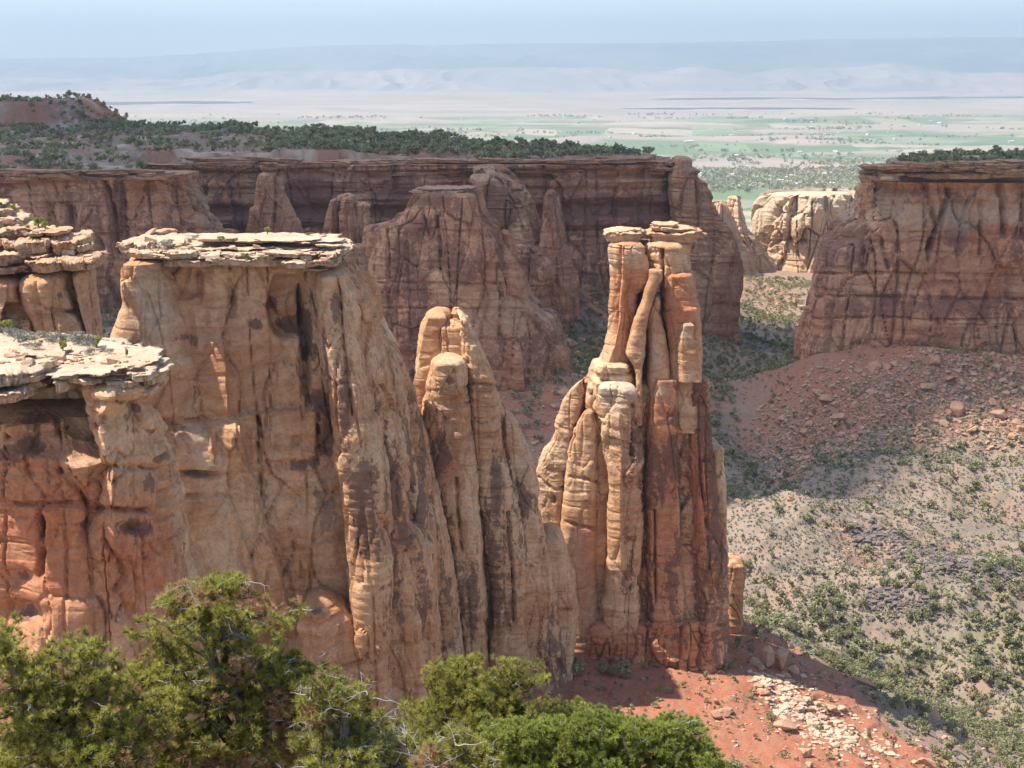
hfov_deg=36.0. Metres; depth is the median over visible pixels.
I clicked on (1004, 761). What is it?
juniper tree
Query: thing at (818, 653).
juniper tree
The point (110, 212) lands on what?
cliff
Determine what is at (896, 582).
juniper tree
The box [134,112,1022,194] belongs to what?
valley groves
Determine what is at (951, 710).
juniper tree
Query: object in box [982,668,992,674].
juniper tree
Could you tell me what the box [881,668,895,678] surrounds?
juniper tree
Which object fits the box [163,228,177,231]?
balanced rock
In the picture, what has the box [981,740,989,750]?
juniper tree
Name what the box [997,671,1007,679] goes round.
juniper tree
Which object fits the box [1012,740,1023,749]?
juniper tree
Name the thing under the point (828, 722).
boulder
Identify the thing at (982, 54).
mountain range
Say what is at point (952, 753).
juniper tree
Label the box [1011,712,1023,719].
juniper tree
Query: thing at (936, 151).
juniper tree
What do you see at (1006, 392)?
boulder
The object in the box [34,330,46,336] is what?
sagebrush
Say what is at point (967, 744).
juniper tree
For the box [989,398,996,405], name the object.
boulder
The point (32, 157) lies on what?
juniper tree
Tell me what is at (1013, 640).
juniper tree
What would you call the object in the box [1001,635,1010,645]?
juniper tree
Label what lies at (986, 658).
juniper tree
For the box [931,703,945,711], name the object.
juniper tree
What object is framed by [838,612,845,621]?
juniper tree
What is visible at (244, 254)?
shrub
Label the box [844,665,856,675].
juniper tree
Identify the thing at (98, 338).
shrub
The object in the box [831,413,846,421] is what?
boulder
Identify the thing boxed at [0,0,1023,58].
sky
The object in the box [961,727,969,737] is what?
juniper tree
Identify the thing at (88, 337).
sagebrush
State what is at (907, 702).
juniper tree
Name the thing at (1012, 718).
juniper tree
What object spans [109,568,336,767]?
pinyon pine
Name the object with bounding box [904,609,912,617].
juniper tree
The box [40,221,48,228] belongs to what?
shrub
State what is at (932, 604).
juniper tree
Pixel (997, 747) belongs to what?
juniper tree
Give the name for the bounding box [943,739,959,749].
juniper tree
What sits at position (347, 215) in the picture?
rock spire
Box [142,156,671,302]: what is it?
cliff back
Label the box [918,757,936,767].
boulder
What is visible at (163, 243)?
sagebrush
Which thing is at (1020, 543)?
juniper tree
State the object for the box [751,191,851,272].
pale cliff
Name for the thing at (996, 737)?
juniper tree
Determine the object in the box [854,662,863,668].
juniper tree
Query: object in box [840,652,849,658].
juniper tree
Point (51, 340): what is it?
sagebrush
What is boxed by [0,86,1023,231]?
valley floor
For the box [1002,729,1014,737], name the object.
juniper tree
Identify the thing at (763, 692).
boulder
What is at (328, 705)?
pinyon pine
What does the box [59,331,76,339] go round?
sagebrush
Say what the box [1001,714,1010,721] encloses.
juniper tree
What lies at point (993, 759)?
juniper tree
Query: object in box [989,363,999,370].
boulder
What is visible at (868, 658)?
juniper tree
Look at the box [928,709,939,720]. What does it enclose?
boulder
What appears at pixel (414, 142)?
juniper woodland
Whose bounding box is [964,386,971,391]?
boulder
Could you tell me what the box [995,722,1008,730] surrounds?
juniper tree
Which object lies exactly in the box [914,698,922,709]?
juniper tree
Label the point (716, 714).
boulder
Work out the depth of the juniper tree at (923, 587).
456.20 m
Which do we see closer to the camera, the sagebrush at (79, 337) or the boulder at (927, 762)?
the sagebrush at (79, 337)
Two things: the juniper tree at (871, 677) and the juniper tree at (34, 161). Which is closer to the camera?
the juniper tree at (871, 677)
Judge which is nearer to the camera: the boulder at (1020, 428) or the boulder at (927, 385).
the boulder at (1020, 428)
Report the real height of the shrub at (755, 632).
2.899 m
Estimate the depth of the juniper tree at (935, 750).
321.19 m
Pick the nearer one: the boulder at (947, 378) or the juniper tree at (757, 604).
the juniper tree at (757, 604)
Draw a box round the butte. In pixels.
[365,185,571,391]
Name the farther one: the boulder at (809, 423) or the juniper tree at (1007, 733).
the boulder at (809, 423)
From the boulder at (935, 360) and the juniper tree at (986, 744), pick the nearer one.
the juniper tree at (986, 744)
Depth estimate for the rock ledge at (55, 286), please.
234.43 m
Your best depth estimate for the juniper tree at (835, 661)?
356.23 m
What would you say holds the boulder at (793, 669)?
on the ground
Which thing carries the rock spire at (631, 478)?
on the ground
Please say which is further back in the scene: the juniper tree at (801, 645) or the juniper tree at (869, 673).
the juniper tree at (869, 673)
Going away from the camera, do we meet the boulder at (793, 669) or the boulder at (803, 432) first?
the boulder at (793, 669)
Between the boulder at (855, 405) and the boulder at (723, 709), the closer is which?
the boulder at (723, 709)
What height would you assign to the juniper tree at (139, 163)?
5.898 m
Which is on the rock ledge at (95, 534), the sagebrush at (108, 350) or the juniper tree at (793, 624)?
the sagebrush at (108, 350)
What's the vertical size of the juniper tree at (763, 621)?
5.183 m
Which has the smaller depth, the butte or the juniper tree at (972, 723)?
the juniper tree at (972, 723)
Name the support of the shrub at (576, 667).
on the ground
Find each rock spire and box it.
[246,162,303,232]
[322,193,372,271]
[413,307,578,693]
[536,221,746,672]
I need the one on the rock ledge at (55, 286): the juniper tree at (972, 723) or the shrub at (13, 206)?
the shrub at (13, 206)
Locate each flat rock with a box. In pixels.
[145,228,156,234]
[153,229,169,234]
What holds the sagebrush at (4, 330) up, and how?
on the rock ledge at (95, 534)
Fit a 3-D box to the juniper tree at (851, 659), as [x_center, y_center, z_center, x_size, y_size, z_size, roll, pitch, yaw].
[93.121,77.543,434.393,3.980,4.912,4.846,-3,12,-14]
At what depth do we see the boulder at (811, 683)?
334.76 m
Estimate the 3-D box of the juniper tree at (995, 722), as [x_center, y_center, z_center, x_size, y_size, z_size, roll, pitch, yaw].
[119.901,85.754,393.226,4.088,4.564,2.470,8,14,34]
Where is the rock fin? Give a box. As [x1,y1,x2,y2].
[110,232,464,742]
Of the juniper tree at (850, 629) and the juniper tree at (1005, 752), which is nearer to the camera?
the juniper tree at (1005, 752)
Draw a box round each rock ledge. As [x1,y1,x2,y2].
[0,199,109,336]
[0,331,245,767]
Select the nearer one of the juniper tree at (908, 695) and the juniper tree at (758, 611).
the juniper tree at (908, 695)
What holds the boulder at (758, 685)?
on the ground
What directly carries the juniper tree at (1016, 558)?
on the ground
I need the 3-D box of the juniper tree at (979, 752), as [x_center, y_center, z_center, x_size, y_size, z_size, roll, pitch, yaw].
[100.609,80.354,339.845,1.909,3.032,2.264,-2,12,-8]
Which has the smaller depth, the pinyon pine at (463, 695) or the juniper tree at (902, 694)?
the pinyon pine at (463, 695)
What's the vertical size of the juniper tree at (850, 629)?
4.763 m
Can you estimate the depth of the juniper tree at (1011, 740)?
366.39 m
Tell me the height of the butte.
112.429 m
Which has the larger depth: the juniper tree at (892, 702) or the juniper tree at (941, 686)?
the juniper tree at (941, 686)
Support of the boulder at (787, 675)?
on the ground
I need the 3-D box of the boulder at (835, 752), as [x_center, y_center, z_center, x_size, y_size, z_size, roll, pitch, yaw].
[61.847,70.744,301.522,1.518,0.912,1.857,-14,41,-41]
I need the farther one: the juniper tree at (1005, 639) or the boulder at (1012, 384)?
the boulder at (1012, 384)
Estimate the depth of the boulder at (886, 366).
612.99 m
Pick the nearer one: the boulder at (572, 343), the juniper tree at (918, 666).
the juniper tree at (918, 666)
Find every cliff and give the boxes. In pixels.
[0,169,225,313]
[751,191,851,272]
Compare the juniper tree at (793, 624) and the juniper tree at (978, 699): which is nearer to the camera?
the juniper tree at (978, 699)
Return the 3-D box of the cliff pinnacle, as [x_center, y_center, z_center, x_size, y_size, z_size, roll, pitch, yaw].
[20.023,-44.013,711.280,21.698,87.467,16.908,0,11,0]
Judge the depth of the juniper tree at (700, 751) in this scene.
20.12 m
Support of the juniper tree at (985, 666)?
on the ground
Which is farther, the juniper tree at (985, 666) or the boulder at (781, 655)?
the juniper tree at (985, 666)
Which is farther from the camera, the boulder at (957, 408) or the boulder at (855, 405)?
the boulder at (855, 405)
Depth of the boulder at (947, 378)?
600.34 m
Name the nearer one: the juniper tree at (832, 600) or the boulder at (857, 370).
the juniper tree at (832, 600)
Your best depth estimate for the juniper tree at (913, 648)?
442.92 m
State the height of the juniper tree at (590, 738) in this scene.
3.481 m
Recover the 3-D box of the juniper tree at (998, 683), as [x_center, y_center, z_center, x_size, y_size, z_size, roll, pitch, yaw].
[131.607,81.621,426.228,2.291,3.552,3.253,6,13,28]
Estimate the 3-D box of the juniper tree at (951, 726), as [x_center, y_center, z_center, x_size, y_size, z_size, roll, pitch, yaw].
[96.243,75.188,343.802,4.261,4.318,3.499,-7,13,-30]
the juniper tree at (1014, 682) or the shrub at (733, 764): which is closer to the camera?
the shrub at (733, 764)
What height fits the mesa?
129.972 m
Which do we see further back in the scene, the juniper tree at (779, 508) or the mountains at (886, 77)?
the mountains at (886, 77)
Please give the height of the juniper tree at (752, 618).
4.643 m
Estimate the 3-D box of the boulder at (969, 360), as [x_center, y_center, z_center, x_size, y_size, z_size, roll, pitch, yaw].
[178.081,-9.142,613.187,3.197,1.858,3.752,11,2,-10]
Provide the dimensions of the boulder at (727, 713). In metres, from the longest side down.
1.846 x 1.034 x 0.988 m
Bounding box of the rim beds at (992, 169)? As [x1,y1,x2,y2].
[856,159,1023,179]
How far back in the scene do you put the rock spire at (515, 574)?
302.73 m
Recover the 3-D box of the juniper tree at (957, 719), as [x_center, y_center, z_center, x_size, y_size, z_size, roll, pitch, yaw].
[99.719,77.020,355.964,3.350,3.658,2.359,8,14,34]
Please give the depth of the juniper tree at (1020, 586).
454.57 m
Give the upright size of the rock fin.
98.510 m
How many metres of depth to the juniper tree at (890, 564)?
472.12 m
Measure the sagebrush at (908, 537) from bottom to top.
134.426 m
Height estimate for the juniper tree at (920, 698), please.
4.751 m
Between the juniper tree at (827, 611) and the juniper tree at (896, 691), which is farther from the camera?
the juniper tree at (827, 611)
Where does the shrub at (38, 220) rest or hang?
on the rock ledge at (55, 286)
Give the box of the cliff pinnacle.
[538,189,579,330]
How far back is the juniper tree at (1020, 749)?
361.80 m
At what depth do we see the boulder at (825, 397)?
608.09 m
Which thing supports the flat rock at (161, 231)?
on the rock fin
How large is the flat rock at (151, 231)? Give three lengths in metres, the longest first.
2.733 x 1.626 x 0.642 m
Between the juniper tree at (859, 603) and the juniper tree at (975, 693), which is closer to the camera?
the juniper tree at (975, 693)
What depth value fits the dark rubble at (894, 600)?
463.79 m
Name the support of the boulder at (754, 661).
on the ground
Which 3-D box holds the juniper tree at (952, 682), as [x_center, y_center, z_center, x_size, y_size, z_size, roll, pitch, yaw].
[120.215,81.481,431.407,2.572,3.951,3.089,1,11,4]
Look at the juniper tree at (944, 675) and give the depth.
431.65 m
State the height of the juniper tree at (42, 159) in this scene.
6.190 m
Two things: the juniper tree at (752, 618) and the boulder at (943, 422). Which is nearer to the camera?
the juniper tree at (752, 618)
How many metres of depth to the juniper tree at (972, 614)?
446.75 m
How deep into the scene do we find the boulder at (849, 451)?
572.78 m
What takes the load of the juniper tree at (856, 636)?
on the ground
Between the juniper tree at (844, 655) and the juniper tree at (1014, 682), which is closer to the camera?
the juniper tree at (1014, 682)
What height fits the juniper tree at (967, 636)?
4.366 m
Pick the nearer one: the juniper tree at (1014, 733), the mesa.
the juniper tree at (1014, 733)
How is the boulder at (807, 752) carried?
on the ground
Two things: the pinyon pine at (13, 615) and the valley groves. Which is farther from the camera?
the valley groves
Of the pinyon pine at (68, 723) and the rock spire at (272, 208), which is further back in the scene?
the rock spire at (272, 208)
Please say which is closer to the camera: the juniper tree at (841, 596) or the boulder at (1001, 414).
the juniper tree at (841, 596)
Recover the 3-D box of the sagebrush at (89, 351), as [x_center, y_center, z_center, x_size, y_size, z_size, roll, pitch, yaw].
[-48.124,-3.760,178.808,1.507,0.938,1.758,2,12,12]
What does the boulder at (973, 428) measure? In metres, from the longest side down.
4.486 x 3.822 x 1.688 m
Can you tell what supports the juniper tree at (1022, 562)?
on the ground
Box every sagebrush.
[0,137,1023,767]
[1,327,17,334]
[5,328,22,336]
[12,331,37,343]
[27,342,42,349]
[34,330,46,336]
[42,328,61,339]
[43,336,56,343]
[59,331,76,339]
[65,330,88,344]
[74,331,96,342]
[82,347,94,354]
[85,340,97,346]
[101,347,113,353]
[156,238,172,248]
[299,256,311,261]
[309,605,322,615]
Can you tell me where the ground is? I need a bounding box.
[0,98,1023,767]
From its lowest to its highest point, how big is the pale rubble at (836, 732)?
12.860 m
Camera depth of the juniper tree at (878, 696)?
335.73 m
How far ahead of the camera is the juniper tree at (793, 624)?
442.71 m
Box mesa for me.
[793,172,1023,359]
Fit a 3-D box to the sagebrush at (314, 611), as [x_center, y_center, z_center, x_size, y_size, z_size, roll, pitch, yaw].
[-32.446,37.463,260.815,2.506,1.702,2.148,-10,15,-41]
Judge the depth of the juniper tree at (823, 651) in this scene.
435.15 m
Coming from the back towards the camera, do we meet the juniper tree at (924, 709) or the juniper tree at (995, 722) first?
the juniper tree at (995, 722)
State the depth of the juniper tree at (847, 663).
357.46 m
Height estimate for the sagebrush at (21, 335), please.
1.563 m
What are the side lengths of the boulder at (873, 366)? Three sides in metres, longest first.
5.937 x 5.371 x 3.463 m
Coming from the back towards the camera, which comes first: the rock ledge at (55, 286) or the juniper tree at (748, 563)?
the juniper tree at (748, 563)
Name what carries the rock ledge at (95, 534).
on the ground
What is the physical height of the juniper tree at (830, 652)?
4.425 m
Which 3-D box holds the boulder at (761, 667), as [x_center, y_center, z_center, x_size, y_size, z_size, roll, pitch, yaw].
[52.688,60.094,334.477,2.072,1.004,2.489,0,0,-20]
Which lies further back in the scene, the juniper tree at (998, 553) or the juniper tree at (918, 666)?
the juniper tree at (998, 553)
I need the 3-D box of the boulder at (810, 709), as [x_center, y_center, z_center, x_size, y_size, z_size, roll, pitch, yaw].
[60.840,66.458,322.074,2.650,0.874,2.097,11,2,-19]
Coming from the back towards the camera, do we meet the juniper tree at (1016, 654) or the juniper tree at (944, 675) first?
the juniper tree at (1016, 654)
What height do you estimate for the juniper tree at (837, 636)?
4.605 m
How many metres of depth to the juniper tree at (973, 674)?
428.16 m
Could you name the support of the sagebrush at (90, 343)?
on the rock ledge at (95, 534)
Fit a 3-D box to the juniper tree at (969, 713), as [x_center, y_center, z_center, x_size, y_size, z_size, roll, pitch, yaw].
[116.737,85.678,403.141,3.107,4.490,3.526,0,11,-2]
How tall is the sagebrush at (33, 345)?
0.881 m
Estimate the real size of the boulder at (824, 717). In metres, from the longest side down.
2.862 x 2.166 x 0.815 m
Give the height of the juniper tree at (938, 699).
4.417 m
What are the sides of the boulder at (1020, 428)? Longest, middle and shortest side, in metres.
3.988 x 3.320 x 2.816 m
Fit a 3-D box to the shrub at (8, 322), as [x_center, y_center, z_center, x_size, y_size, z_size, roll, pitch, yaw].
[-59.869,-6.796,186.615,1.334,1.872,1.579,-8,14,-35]
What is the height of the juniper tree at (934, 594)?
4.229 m
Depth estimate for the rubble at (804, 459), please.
596.93 m
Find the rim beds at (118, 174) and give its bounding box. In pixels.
[0,156,673,180]
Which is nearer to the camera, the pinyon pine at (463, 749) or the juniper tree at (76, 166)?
the pinyon pine at (463, 749)
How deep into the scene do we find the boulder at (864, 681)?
347.04 m
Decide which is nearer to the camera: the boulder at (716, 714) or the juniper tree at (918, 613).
the boulder at (716, 714)
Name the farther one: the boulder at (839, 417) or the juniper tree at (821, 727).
the boulder at (839, 417)
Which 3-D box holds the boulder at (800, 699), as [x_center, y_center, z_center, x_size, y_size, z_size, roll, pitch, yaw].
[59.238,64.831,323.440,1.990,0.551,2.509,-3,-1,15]
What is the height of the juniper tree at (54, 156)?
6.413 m
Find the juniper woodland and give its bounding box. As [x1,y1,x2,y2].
[0,90,1023,767]
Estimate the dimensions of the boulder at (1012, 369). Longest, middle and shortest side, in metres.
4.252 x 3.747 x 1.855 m
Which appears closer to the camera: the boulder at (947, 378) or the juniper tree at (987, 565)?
the juniper tree at (987, 565)
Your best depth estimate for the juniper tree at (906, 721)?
332.82 m
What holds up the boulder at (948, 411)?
on the ground
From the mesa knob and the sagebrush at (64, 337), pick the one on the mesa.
the mesa knob
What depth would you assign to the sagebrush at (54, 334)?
186.96 m
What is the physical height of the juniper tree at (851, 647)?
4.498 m
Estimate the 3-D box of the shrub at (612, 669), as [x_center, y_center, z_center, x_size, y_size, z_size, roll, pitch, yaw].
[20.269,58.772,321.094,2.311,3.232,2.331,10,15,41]
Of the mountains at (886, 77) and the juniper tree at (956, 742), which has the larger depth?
the mountains at (886, 77)
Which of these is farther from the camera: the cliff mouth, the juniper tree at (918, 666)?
the cliff mouth
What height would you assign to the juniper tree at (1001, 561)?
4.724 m
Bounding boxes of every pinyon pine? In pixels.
[0,610,23,683]
[0,617,185,767]
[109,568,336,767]
[280,663,427,767]
[386,649,589,767]
[395,720,505,767]
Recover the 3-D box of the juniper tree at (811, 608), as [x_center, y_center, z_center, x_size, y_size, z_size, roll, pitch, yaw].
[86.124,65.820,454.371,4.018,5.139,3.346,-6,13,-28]
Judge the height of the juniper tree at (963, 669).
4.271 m
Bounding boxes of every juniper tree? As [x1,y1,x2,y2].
[27,153,35,164]
[31,158,41,165]
[39,158,51,166]
[43,153,56,158]
[74,164,83,169]
[89,162,97,169]
[135,160,147,168]
[474,701,695,767]
[641,712,732,767]
[744,560,752,568]
[746,597,756,605]
[750,615,760,621]
[753,602,765,609]
[753,608,762,615]
[755,616,767,625]
[765,710,776,720]
[774,504,784,513]
[782,633,794,639]
[785,621,800,631]
[796,641,806,647]
[804,604,816,615]
[813,650,821,657]
[813,725,823,731]
[814,617,827,626]
[818,646,828,653]
[823,606,832,616]
[825,649,834,661]
[828,597,838,604]
[828,656,844,667]
[829,625,842,637]
[832,630,841,641]
[835,592,845,604]
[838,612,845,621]
[839,660,857,673]
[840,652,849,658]
[844,656,857,665]
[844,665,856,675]
[847,625,854,637]
[848,645,858,653]
[851,635,864,643]
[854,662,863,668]
[855,597,867,607]
[855,656,869,669]
[856,666,865,674]
[858,653,870,663]
[865,674,873,681]
[867,671,876,676]
[870,693,881,702]
[877,681,885,691]
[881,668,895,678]
[882,679,894,690]
[885,560,895,569]
[887,698,897,707]
[888,662,900,670]
[888,696,904,709]
[890,578,900,588]
[891,688,898,695]
[898,690,906,698]
[901,661,911,672]
[902,715,914,724]
[903,698,912,707]
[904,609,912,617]
[904,692,912,699]
[905,689,917,695]
[910,644,918,655]
[911,608,922,619]
[913,694,926,704]
[914,582,927,591]
[914,662,925,671]
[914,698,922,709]
[916,717,927,727]
[917,703,932,713]
[918,711,929,719]
[923,724,932,734]
[927,598,941,611]
[927,701,936,706]
[928,588,937,598]
[929,744,940,753]
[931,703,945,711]
[933,149,943,156]
[934,697,943,703]
[935,680,950,692]
[940,712,949,720]
[941,601,951,611]
[942,670,955,681]
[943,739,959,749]
[945,719,959,733]
[947,674,955,684]
[947,707,955,714]
[947,718,961,726]
[947,750,955,758]
[961,666,974,675]
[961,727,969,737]
[962,740,975,749]
[963,632,972,642]
[965,709,974,718]
[965,718,977,727]
[966,670,978,680]
[966,706,974,714]
[967,608,982,621]
[971,655,983,665]
[972,690,980,697]
[974,749,982,757]
[975,694,989,706]
[975,723,988,735]
[978,706,989,714]
[981,665,991,669]
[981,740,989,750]
[982,655,991,664]
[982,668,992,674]
[983,561,992,570]
[984,719,999,725]
[989,578,1002,587]
[989,756,997,763]
[991,580,1003,589]
[992,555,1005,564]
[992,725,1005,732]
[992,735,1005,744]
[993,744,1003,752]
[995,550,1003,555]
[995,680,1002,688]
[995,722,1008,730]
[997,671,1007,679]
[997,755,1009,766]
[999,748,1008,757]
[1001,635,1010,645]
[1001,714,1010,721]
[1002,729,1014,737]
[1003,610,1013,622]
[1005,736,1016,750]
[1009,636,1016,644]
[1009,729,1020,739]
[1010,716,1023,724]
[1011,649,1023,660]
[1011,679,1022,687]
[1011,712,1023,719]
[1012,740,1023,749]
[1014,556,1023,561]
[1015,582,1023,591]
[1015,745,1023,755]
[1017,540,1023,549]
[1018,561,1023,572]
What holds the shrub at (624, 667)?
on the ground
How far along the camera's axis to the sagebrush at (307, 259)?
252.72 m
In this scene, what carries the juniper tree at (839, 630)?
on the ground
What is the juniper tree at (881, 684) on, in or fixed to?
on the ground
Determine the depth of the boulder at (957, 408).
586.68 m
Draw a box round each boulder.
[557,387,569,396]
[567,337,575,346]
[710,710,721,718]
[718,706,732,713]
[723,709,730,716]
[729,695,735,701]
[749,656,763,665]
[755,665,765,669]
[755,683,763,687]
[758,689,769,694]
[761,645,775,667]
[773,719,796,729]
[776,647,788,670]
[782,671,790,677]
[788,665,798,674]
[795,698,804,701]
[797,428,808,436]
[798,748,812,757]
[805,420,813,425]
[805,707,814,711]
[808,680,815,686]
[818,714,828,719]
[819,394,833,400]
[825,720,832,725]
[826,705,837,710]
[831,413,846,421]
[831,749,839,756]
[837,438,846,442]
[846,449,853,453]
[848,401,862,408]
[852,676,874,686]
[854,368,862,372]
[865,361,881,372]
[867,389,873,394]
[883,363,891,369]
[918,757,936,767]
[920,383,936,388]
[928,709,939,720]
[929,355,941,364]
[936,419,948,426]
[942,376,953,381]
[945,409,952,414]
[950,401,964,416]
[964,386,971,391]
[966,358,973,362]
[967,426,977,431]
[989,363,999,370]
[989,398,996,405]
[989,409,1006,418]
[1002,390,1009,395]
[1006,367,1017,371]
[1007,432,1019,439]
[1008,382,1017,387]
[1011,418,1021,426]
[1016,425,1023,431]
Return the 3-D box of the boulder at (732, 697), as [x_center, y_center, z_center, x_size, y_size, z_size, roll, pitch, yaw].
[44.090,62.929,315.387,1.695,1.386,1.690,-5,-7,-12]
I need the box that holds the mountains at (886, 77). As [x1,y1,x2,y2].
[0,62,1023,92]
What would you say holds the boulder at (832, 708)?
on the ground
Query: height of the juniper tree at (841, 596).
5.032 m
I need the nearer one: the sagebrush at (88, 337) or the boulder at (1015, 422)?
the sagebrush at (88, 337)
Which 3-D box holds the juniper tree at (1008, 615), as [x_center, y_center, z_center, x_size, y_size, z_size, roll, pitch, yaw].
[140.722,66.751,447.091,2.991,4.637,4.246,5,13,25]
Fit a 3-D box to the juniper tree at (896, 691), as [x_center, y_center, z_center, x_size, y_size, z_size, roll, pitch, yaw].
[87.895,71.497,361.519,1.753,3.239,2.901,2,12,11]
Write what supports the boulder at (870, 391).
on the ground
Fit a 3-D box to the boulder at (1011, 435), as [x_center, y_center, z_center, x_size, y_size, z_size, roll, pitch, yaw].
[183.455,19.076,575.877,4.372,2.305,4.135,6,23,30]
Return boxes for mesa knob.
[857,180,874,224]
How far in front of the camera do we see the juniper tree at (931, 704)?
365.94 m
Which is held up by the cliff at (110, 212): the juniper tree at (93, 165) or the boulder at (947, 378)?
the juniper tree at (93, 165)
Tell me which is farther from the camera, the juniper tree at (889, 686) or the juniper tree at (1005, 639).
the juniper tree at (1005, 639)
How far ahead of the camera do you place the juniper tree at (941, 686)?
429.26 m
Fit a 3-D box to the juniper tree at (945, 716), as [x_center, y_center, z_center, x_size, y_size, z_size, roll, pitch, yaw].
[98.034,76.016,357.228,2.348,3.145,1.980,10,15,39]
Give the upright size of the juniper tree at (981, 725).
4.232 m
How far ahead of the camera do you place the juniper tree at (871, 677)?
358.24 m
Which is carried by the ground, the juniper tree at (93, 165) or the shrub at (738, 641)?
the shrub at (738, 641)
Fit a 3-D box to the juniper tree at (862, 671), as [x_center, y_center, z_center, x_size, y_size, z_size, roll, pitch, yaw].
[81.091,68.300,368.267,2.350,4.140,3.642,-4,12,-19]
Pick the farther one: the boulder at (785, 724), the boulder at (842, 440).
the boulder at (842, 440)
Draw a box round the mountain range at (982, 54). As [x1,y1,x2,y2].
[0,37,1023,80]
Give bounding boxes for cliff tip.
[667,155,743,345]
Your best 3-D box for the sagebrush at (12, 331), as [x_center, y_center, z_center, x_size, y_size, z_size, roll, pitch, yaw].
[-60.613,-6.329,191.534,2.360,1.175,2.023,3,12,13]
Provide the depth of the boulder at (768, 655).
335.54 m
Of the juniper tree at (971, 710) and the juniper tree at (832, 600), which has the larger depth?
the juniper tree at (832, 600)
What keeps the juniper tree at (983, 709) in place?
on the ground
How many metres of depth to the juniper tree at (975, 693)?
423.27 m
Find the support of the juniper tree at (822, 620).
on the ground
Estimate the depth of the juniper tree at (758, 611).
461.77 m
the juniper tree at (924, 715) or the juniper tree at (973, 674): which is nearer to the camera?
the juniper tree at (924, 715)
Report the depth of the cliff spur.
698.48 m
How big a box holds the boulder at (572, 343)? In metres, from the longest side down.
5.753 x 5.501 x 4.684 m
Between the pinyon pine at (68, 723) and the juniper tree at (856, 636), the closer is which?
the pinyon pine at (68, 723)
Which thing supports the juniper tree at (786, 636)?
on the ground
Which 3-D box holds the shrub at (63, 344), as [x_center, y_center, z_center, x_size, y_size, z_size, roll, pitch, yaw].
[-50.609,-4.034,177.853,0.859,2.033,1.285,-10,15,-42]
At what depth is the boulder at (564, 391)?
592.66 m
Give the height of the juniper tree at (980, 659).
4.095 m
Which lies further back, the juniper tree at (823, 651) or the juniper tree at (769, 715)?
the juniper tree at (823, 651)
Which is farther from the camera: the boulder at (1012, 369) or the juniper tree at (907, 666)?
the boulder at (1012, 369)
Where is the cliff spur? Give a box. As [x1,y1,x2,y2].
[470,164,581,307]
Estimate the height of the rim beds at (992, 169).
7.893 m
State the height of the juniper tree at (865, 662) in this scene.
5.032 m
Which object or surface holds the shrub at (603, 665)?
on the ground
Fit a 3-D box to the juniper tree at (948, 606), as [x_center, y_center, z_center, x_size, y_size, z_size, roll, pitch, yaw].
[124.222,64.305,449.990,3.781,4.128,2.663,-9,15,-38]
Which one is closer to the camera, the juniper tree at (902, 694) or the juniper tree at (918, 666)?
the juniper tree at (902, 694)
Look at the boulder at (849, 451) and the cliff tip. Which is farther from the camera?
the cliff tip
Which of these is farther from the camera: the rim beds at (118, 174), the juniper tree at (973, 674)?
the rim beds at (118, 174)
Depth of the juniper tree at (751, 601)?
471.85 m
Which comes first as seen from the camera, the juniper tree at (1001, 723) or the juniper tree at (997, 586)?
the juniper tree at (1001, 723)
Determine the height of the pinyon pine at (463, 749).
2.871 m
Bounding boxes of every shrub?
[1,319,13,333]
[8,204,16,210]
[34,217,43,226]
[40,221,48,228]
[59,340,66,350]
[90,335,101,346]
[240,252,249,257]
[571,655,586,674]
[597,661,609,673]
[606,665,615,676]
[616,660,630,675]
[725,757,743,767]
[734,636,743,647]
[751,627,762,635]
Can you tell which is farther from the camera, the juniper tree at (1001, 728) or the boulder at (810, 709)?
the juniper tree at (1001, 728)
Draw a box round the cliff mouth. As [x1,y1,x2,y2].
[712,201,760,276]
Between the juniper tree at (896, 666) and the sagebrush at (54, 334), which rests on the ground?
the juniper tree at (896, 666)
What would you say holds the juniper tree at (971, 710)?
on the ground
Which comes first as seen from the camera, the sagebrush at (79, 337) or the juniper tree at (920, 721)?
the sagebrush at (79, 337)
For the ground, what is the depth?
511.03 m
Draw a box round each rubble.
[102,275,1023,767]
[747,670,919,767]
[848,516,1012,632]
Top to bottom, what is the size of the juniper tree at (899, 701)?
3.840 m
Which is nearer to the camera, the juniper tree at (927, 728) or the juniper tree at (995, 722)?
the juniper tree at (927, 728)
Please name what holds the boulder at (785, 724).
on the ground
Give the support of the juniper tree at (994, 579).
on the ground

